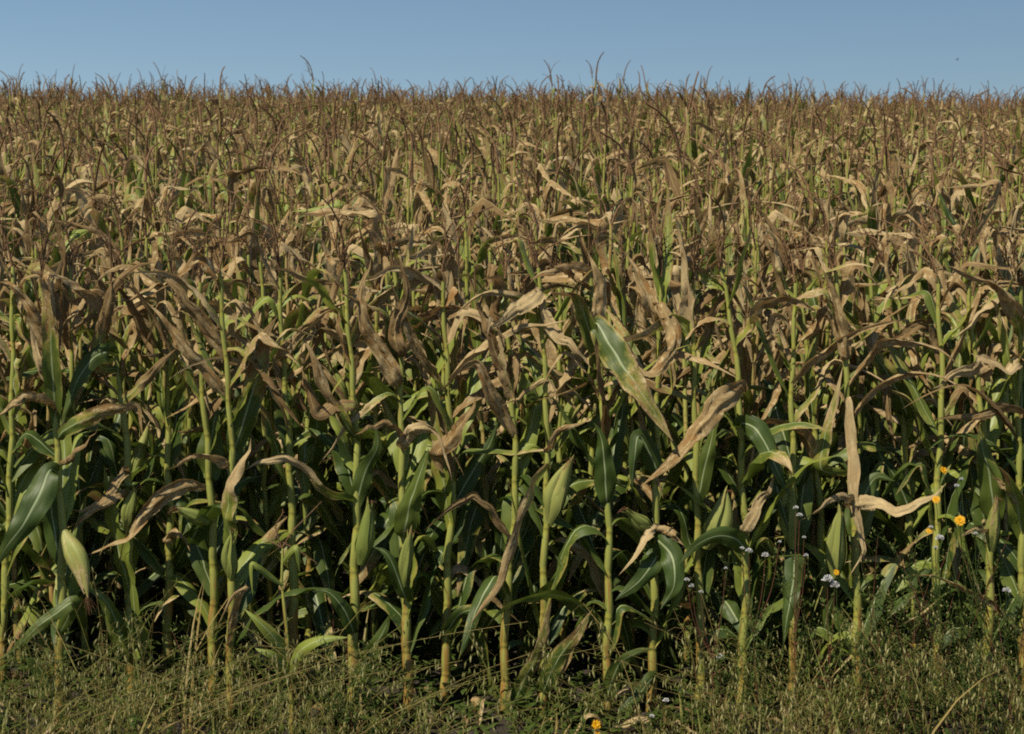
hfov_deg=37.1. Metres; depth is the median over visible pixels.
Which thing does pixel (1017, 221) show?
maize plant
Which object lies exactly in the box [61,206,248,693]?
maize plant
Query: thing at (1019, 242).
maize plant
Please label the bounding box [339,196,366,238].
maize plant
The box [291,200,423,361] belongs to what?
maize plant
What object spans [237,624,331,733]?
wild oat
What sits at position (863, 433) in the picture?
maize plant
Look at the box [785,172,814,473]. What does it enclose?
maize plant
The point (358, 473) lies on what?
maize plant
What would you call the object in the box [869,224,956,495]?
maize plant
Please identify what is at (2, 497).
maize plant
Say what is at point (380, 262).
maize plant
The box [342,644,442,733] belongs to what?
wild oat
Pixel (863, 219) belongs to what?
maize plant
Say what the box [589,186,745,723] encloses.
maize plant
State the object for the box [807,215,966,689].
maize plant
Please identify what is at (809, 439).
maize plant
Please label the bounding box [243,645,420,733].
wild oat
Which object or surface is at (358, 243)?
maize plant
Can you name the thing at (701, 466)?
maize plant
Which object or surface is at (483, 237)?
maize plant
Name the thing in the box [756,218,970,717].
maize plant
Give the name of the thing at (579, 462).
maize plant
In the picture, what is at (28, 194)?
maize plant
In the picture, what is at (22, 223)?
maize plant
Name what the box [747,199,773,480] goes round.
maize plant
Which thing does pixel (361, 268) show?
maize plant
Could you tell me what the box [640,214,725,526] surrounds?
maize plant
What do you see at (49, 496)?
maize plant
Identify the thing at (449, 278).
maize plant
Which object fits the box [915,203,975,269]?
maize plant
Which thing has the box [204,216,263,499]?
maize plant
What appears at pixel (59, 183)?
maize plant
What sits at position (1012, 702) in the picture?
wild oat
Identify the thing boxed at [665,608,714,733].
wild oat
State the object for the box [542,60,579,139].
maize plant
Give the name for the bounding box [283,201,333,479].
maize plant
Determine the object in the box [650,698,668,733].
fluffy weed
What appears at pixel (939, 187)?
maize plant
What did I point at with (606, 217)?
maize plant
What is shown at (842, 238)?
maize plant
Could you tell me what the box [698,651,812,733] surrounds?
wild oat
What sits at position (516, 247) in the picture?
maize plant
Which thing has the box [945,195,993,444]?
maize plant
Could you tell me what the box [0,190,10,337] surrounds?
maize plant
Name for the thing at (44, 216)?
maize plant
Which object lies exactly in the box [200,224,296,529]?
maize plant
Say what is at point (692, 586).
fluffy weed
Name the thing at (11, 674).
leaf litter
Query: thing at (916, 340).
maize plant
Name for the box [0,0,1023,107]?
sky
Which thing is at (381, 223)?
maize plant
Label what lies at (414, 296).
maize plant
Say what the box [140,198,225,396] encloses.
maize plant
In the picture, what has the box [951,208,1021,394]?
maize plant
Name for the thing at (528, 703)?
weeds
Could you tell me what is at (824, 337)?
maize plant
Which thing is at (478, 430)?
maize plant
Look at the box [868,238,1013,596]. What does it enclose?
maize plant
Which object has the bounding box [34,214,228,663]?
maize plant
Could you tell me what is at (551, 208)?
maize plant
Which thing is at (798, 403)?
maize plant
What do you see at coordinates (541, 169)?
maize plant
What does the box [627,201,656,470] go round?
maize plant
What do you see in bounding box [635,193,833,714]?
maize plant
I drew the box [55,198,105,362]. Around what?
maize plant
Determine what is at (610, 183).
maize plant
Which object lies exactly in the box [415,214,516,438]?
maize plant
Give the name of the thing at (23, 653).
wild oat
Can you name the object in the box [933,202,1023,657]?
maize plant
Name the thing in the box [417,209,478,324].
maize plant
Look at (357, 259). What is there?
maize plant
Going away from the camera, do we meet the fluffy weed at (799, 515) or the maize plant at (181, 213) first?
the fluffy weed at (799, 515)
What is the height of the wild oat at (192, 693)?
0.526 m
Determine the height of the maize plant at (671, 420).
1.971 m
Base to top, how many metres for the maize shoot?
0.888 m
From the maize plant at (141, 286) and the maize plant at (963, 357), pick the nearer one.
the maize plant at (963, 357)
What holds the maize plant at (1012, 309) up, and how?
on the ground at (344, 577)
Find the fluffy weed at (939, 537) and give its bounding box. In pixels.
[929,525,960,733]
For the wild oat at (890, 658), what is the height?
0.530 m
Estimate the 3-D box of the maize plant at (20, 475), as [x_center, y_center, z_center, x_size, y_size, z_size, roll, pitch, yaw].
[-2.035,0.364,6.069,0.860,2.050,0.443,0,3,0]
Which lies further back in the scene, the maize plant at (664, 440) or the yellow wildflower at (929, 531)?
the maize plant at (664, 440)
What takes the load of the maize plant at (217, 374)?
on the ground at (344, 577)
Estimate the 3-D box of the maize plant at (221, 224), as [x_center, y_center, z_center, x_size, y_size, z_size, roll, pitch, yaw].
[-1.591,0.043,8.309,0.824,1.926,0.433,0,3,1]
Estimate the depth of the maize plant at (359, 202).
8.16 m
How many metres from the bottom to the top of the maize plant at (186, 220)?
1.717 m
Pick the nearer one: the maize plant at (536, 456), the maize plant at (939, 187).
the maize plant at (536, 456)
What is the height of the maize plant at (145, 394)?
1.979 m
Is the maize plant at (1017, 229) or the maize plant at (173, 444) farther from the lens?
the maize plant at (1017, 229)
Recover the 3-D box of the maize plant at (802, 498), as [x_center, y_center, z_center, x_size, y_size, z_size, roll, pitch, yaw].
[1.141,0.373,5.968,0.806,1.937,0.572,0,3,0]
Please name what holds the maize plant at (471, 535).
on the ground at (344, 577)
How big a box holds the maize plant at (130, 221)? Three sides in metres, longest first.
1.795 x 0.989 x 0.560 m
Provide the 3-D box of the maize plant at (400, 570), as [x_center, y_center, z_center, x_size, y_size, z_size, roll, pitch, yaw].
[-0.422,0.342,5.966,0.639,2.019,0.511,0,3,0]
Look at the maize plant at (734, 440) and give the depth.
6.33 m
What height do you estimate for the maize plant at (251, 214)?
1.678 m
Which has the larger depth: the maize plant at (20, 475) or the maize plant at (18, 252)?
the maize plant at (18, 252)
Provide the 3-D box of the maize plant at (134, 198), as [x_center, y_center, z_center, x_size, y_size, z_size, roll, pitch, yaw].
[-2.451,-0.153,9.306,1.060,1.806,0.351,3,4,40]
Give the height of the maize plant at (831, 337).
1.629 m
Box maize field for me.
[0,52,1023,398]
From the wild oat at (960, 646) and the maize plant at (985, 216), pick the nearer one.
the wild oat at (960, 646)
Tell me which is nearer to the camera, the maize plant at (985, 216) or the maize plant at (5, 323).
the maize plant at (5, 323)
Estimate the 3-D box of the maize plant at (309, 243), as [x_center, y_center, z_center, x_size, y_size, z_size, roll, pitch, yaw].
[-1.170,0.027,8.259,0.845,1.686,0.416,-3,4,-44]
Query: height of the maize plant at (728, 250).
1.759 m
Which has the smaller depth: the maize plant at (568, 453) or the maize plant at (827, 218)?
the maize plant at (568, 453)
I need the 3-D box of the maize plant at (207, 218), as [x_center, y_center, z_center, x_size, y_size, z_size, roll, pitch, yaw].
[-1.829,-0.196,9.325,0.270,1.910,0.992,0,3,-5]
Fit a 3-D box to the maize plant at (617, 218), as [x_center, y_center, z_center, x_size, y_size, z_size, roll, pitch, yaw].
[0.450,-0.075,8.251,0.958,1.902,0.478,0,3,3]
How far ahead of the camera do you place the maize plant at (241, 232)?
8.12 m
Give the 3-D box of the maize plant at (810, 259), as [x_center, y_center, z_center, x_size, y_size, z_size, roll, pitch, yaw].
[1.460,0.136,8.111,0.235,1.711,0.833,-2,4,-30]
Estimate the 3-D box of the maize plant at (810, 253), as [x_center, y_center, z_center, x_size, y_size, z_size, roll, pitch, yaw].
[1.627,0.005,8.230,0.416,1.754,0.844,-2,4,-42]
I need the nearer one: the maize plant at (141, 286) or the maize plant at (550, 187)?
the maize plant at (550, 187)
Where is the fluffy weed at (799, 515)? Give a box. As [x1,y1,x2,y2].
[793,506,807,733]
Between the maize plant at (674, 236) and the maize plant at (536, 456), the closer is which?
the maize plant at (536, 456)
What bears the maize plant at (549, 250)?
on the ground at (344, 577)
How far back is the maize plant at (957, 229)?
7.61 m
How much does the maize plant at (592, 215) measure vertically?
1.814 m
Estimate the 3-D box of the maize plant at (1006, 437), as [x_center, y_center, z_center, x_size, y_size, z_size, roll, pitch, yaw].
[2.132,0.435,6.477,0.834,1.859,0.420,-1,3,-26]
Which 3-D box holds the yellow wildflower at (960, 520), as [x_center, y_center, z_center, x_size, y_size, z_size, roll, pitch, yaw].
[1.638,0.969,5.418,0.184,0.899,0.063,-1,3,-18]
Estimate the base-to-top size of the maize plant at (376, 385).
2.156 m
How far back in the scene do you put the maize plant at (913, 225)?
7.49 m
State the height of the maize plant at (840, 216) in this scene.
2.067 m
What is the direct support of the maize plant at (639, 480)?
on the ground at (344, 577)
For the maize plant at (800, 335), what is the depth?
7.69 m
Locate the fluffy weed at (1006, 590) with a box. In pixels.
[1000,587,1019,733]
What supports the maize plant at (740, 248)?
on the ground at (344, 577)
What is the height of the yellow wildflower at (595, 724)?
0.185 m
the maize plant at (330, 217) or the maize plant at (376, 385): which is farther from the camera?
the maize plant at (330, 217)
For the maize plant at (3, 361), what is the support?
on the ground at (344, 577)
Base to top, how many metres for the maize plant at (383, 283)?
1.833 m
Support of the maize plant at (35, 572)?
on the ground at (344, 577)
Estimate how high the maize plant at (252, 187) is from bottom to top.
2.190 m
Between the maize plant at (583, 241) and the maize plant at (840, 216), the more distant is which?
the maize plant at (583, 241)
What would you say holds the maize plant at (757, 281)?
on the ground at (344, 577)
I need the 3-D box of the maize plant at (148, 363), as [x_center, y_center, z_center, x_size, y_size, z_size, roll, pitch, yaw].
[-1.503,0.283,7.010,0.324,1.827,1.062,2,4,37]
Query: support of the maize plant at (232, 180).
on the ground at (344, 577)
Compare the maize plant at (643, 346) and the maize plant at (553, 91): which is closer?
the maize plant at (643, 346)
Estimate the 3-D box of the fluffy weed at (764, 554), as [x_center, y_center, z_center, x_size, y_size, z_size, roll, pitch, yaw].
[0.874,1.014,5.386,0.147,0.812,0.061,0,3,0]
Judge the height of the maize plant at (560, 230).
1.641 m
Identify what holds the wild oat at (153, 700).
on the ground at (344, 577)
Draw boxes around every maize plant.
[0,152,84,363]
[0,173,59,292]
[0,184,53,393]
[0,188,99,327]
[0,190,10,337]
[0,199,137,661]
[0,201,92,520]
[0,209,142,725]
[0,211,119,697]
[0,227,36,602]
[0,236,130,608]
[0,258,101,599]
[0,261,79,675]
[0,268,113,643]
[1,288,40,578]
[2,193,38,341]
[2,219,138,536]
[2,254,45,566]
[3,180,101,641]
[3,274,22,399]
[4,191,211,601]
[5,182,121,521]
[5,190,58,250]
[6,195,109,449]
[16,194,107,355]
[20,214,180,704]
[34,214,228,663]
[39,184,193,479]
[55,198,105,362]
[56,186,143,395]
[56,198,149,476]
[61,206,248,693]
[76,234,275,598]
[79,296,271,659]
[80,193,140,423]
[82,210,210,610]
[84,189,165,395]
[88,199,194,480]
[88,217,307,703]
[90,193,158,395]
[90,201,269,695]
[92,246,192,546]
[94,210,142,389]
[96,160,198,353]
[105,240,212,404]
[119,192,244,497]
[126,192,204,320]
[129,191,354,721]
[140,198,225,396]
[143,174,198,338]
[147,179,223,404]
[148,217,260,620]
[154,277,335,659]
[165,150,269,404]
[165,201,411,694]
[165,224,333,650]
[185,199,297,428]
[194,194,369,595]
[195,178,223,404]
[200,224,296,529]
[204,213,295,500]
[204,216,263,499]
[210,221,276,422]
[214,198,285,597]
[215,164,319,339]
[217,164,288,354]
[229,165,296,319]
[236,210,252,327]
[239,250,343,681]
[246,166,273,473]
[247,185,448,716]
[255,219,348,515]
[257,226,410,580]
[259,253,469,659]
[265,220,326,523]
[266,175,368,543]
[267,140,369,466]
[273,217,484,664]
[274,182,315,353]
[280,187,337,470]
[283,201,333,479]
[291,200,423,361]
[293,218,431,606]
[295,183,409,516]
[298,185,470,657]
[300,55,335,123]
[307,179,434,350]
[313,209,443,570]
[319,195,481,716]
[319,244,394,509]
[323,186,353,491]
[331,225,423,512]
[334,254,436,546]
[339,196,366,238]
[345,198,397,420]
[348,206,581,705]
[352,194,438,481]
[360,219,484,619]
[365,266,568,668]
[366,218,493,635]
[367,196,434,474]
[378,185,391,300]
[381,181,515,511]
[384,207,442,507]
[385,210,443,511]
[394,155,433,366]
[403,190,570,530]
[411,180,475,358]
[413,222,501,668]
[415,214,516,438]
[416,184,519,585]
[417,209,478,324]
[425,218,599,719]
[426,249,520,630]
[431,182,527,602]
[442,197,500,273]
[450,243,596,654]
[452,209,615,715]
[460,170,559,423]
[466,228,616,667]
[471,219,577,473]
[476,181,513,464]
[478,174,625,531]
[481,215,675,618]
[484,250,639,617]
[485,209,587,496]
[488,194,690,721]
[499,151,565,357]
[508,226,588,468]
[513,168,587,458]
[513,233,567,641]
[516,184,553,394]
[523,197,678,661]
[539,210,783,709]
[541,202,709,625]
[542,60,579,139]
[544,191,656,459]
[546,245,657,503]
[548,176,648,457]
[554,200,644,460]
[554,227,733,648]
[569,151,646,366]
[575,255,641,505]
[584,195,620,571]
[585,243,783,671]
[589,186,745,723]
[592,246,734,653]
[595,222,704,532]
[617,173,701,421]
[623,216,710,521]
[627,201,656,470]
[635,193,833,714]
[638,207,677,308]
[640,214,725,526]
[641,247,868,659]
[643,181,736,408]
[645,203,705,483]
[645,250,736,611]
[667,277,775,576]
[676,168,806,415]
[677,192,734,443]
[690,220,766,482]
[691,224,824,624]
[697,221,733,398]
[701,197,831,498]
[704,214,911,708]
[706,277,787,658]
[712,206,938,696]
[712,227,840,588]
[713,203,743,356]
[720,226,806,598]
[732,251,944,675]
[734,228,808,478]
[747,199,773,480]
[755,184,930,583]
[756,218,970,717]
[761,181,851,468]
[764,173,906,565]
[764,261,889,467]
[765,184,846,510]
[766,181,928,538]
[767,237,817,474]
[770,268,899,659]
[777,204,848,469]
[781,218,954,656]
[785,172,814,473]
[792,175,853,347]
[805,187,917,519]
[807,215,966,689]
[810,247,887,681]
[813,182,968,622]
[824,152,893,296]
[834,202,1023,710]
[837,170,919,318]
[841,211,992,654]
[845,245,895,536]
[849,178,975,382]
[850,180,928,282]
[862,165,952,525]
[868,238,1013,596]
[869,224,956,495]
[881,161,956,463]
[885,219,1016,549]
[894,202,956,372]
[900,206,1023,712]
[904,221,1023,712]
[907,179,1012,400]
[913,260,1017,663]
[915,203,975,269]
[915,217,984,311]
[916,198,1015,464]
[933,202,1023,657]
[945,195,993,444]
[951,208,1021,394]
[952,249,1023,674]
[969,186,1022,343]
[971,253,1001,534]
[977,240,1023,547]
[979,237,1018,613]
[981,220,1022,300]
[994,225,1023,230]
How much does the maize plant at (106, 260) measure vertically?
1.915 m
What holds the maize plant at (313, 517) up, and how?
on the ground at (344, 577)
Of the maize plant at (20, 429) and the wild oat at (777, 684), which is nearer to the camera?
the wild oat at (777, 684)
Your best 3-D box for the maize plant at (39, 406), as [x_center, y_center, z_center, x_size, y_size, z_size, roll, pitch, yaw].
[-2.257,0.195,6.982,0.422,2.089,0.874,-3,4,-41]
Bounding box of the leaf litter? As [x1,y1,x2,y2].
[0,569,1011,733]
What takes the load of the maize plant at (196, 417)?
on the ground at (344, 577)
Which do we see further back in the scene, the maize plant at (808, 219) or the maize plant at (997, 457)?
the maize plant at (808, 219)
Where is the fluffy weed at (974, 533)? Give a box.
[954,477,990,733]
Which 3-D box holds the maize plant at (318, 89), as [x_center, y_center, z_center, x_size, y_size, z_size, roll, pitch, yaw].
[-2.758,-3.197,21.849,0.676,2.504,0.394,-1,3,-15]
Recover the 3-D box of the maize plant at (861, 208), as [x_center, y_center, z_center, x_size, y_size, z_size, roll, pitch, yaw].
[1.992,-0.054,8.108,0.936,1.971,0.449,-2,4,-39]
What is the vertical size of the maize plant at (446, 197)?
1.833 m
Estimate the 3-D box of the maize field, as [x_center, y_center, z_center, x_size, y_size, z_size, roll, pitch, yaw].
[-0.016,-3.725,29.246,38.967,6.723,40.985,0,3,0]
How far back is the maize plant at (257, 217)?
8.05 m
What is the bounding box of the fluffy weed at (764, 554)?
[740,540,780,733]
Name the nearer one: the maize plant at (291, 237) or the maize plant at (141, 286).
the maize plant at (291, 237)
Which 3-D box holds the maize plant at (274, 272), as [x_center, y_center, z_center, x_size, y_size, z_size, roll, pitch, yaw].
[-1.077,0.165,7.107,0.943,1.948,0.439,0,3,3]
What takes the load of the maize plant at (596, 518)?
on the ground at (344, 577)
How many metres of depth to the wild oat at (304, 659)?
5.30 m
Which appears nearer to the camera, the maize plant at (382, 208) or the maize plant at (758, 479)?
the maize plant at (758, 479)
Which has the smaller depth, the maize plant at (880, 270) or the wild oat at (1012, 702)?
the wild oat at (1012, 702)
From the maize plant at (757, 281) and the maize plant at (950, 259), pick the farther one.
the maize plant at (950, 259)
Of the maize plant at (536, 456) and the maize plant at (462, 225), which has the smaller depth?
the maize plant at (536, 456)
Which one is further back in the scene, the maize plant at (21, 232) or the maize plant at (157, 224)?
the maize plant at (157, 224)
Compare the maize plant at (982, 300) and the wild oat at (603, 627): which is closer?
the wild oat at (603, 627)
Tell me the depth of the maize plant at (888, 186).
8.00 m
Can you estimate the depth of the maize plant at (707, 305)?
8.77 m
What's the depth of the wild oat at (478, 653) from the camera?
5.15 m
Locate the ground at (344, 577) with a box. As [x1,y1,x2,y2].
[0,319,1023,733]
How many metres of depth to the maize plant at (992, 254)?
8.17 m
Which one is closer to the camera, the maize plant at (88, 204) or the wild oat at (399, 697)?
the wild oat at (399, 697)
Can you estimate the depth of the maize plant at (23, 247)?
8.09 m
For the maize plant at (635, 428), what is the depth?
7.59 m
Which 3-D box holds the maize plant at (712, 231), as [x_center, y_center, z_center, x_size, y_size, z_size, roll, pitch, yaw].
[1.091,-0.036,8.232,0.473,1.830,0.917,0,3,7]
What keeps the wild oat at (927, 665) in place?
on the ground at (344, 577)
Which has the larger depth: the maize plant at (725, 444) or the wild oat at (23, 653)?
the maize plant at (725, 444)
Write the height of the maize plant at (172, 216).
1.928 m
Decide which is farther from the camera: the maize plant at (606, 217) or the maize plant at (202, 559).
the maize plant at (606, 217)
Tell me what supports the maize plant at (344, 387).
on the ground at (344, 577)
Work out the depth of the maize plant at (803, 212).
8.79 m
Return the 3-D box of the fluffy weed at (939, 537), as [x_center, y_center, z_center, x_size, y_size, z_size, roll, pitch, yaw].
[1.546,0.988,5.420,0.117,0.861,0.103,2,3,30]
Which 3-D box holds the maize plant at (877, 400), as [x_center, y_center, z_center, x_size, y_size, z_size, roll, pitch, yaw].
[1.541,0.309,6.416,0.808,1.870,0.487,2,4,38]
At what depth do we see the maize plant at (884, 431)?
6.87 m
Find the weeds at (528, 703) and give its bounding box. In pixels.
[0,512,1023,733]
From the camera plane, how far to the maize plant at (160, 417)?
6.46 m
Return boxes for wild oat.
[3,622,55,733]
[8,619,95,733]
[11,587,56,733]
[63,643,245,733]
[124,653,191,733]
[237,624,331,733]
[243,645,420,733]
[254,612,379,733]
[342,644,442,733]
[452,625,517,733]
[524,632,572,733]
[572,603,645,733]
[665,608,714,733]
[685,591,763,729]
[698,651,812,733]
[832,607,917,733]
[862,616,908,733]
[881,633,965,733]
[905,595,998,733]
[971,636,1023,733]
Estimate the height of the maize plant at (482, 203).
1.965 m
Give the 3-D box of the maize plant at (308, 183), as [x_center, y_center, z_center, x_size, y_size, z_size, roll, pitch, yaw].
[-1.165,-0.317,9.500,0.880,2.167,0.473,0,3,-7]
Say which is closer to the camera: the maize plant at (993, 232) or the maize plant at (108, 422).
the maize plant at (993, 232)
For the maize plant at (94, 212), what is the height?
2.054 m
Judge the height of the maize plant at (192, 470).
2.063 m
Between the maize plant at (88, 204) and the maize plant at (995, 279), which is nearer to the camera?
the maize plant at (995, 279)
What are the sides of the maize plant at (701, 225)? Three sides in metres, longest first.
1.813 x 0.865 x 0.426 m
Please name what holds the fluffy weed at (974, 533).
on the ground at (344, 577)
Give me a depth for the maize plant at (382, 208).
9.46 m
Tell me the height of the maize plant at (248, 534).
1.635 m
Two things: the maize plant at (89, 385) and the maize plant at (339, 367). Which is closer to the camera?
the maize plant at (89, 385)
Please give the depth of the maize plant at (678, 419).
7.01 m
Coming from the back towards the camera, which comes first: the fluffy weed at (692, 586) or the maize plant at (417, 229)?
the maize plant at (417, 229)
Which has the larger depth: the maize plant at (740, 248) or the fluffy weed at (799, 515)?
the maize plant at (740, 248)
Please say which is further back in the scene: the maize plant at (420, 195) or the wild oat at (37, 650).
the maize plant at (420, 195)
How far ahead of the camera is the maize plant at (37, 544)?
6.37 m
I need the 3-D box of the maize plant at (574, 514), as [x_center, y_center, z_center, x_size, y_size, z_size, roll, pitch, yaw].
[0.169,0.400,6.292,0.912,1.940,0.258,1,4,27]
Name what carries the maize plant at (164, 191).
on the ground at (344, 577)
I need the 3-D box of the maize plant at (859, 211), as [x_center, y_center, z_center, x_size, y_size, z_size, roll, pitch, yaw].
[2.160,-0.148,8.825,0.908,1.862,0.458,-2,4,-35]
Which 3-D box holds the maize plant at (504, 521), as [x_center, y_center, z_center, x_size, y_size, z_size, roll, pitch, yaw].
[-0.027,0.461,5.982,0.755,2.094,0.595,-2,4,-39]
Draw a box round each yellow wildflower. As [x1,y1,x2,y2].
[591,720,600,733]
[834,570,848,732]
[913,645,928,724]
[926,529,959,733]
[932,466,964,697]
[954,515,988,733]
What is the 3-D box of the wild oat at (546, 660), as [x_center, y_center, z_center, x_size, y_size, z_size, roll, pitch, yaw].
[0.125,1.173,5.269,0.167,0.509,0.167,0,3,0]
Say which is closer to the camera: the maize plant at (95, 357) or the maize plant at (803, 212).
the maize plant at (95, 357)
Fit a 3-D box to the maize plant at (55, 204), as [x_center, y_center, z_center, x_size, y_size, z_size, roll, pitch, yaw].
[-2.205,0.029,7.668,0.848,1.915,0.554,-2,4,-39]
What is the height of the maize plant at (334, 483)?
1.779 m
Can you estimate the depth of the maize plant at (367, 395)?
7.59 m
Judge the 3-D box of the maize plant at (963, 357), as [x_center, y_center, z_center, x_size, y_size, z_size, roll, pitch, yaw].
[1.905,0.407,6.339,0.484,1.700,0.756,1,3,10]
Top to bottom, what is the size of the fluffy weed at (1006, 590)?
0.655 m
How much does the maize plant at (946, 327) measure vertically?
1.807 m
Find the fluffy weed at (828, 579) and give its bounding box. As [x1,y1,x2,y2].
[816,575,839,733]
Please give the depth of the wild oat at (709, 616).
5.30 m
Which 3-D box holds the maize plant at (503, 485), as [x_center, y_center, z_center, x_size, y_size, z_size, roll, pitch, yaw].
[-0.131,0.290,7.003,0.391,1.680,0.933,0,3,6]
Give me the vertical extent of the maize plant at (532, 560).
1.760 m
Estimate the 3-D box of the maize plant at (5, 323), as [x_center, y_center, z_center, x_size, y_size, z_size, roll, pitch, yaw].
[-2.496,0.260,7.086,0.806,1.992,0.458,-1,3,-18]
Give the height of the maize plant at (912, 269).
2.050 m
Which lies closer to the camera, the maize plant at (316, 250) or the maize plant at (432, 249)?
the maize plant at (432, 249)
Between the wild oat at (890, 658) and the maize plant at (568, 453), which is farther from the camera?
the maize plant at (568, 453)
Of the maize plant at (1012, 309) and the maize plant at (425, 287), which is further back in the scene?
the maize plant at (425, 287)
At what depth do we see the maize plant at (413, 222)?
8.92 m
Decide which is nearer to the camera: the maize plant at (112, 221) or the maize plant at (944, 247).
the maize plant at (944, 247)
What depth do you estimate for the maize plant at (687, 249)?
8.22 m
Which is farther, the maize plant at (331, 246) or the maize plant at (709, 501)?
the maize plant at (331, 246)
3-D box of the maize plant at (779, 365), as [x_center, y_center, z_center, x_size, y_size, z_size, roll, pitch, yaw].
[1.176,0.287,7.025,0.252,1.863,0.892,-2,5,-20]
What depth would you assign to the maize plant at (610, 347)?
5.80 m
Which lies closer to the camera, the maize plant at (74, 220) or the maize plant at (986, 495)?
the maize plant at (986, 495)
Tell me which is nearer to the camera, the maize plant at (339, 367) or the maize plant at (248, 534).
the maize plant at (248, 534)
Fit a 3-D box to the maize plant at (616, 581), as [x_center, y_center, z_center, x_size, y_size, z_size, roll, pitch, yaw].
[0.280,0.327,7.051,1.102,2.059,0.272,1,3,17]
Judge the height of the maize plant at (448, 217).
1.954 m
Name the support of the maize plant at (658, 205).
on the ground at (344, 577)
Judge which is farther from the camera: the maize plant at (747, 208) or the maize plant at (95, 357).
the maize plant at (747, 208)
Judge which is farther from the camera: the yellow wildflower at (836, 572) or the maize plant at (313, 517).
the maize plant at (313, 517)
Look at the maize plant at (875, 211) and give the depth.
7.00 m
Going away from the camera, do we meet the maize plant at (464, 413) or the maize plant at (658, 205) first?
the maize plant at (464, 413)
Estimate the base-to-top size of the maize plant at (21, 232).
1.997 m
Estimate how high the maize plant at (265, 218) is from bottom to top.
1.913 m
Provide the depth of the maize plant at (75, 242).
8.78 m
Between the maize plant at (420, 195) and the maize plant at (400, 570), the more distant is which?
the maize plant at (420, 195)
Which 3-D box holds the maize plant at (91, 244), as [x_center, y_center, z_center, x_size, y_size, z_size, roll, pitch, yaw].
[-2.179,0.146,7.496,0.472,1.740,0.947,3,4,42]
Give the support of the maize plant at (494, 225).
on the ground at (344, 577)
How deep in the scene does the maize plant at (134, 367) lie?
7.66 m
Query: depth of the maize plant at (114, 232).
8.71 m
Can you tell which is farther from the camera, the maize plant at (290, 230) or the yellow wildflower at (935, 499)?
the maize plant at (290, 230)
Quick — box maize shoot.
[245,502,348,733]
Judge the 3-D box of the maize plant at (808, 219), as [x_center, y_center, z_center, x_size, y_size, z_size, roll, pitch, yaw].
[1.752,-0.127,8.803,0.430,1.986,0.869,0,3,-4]
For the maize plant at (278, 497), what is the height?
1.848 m
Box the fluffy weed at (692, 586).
[684,567,727,733]
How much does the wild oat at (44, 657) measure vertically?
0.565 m
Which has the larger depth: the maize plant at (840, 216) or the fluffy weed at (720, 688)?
the maize plant at (840, 216)
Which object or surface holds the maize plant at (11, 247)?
on the ground at (344, 577)
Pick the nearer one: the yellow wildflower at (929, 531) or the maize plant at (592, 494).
the yellow wildflower at (929, 531)
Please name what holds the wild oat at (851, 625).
on the ground at (344, 577)
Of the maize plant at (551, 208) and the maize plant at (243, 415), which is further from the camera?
the maize plant at (551, 208)
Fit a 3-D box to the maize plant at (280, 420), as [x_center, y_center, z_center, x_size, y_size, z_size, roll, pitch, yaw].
[-0.945,0.334,6.054,1.059,1.967,0.451,-2,4,-35]
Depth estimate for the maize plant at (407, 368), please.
7.58 m
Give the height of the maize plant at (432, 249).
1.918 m
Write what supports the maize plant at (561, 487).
on the ground at (344, 577)
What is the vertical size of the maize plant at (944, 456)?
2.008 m
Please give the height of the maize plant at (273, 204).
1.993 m
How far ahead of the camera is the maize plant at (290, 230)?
8.73 m
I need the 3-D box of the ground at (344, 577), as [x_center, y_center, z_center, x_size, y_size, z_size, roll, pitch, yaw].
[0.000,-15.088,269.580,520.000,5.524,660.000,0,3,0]
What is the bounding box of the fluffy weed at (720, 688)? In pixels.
[716,653,724,733]
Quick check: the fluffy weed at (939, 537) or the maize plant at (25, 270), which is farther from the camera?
the maize plant at (25, 270)
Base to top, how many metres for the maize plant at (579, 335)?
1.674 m
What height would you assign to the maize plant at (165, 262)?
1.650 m
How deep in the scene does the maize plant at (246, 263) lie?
6.98 m
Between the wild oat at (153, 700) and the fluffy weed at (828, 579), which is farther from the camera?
the fluffy weed at (828, 579)
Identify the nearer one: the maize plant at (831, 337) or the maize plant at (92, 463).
the maize plant at (92, 463)
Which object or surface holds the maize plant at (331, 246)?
on the ground at (344, 577)
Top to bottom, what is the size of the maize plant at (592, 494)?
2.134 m
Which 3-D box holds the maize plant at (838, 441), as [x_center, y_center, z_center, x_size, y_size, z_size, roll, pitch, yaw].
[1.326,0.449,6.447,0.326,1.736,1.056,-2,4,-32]
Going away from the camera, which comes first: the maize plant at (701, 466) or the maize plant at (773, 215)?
the maize plant at (701, 466)
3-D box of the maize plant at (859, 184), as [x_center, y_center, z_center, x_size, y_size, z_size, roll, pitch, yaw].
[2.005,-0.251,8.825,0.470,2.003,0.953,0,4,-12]
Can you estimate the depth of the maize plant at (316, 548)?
6.31 m

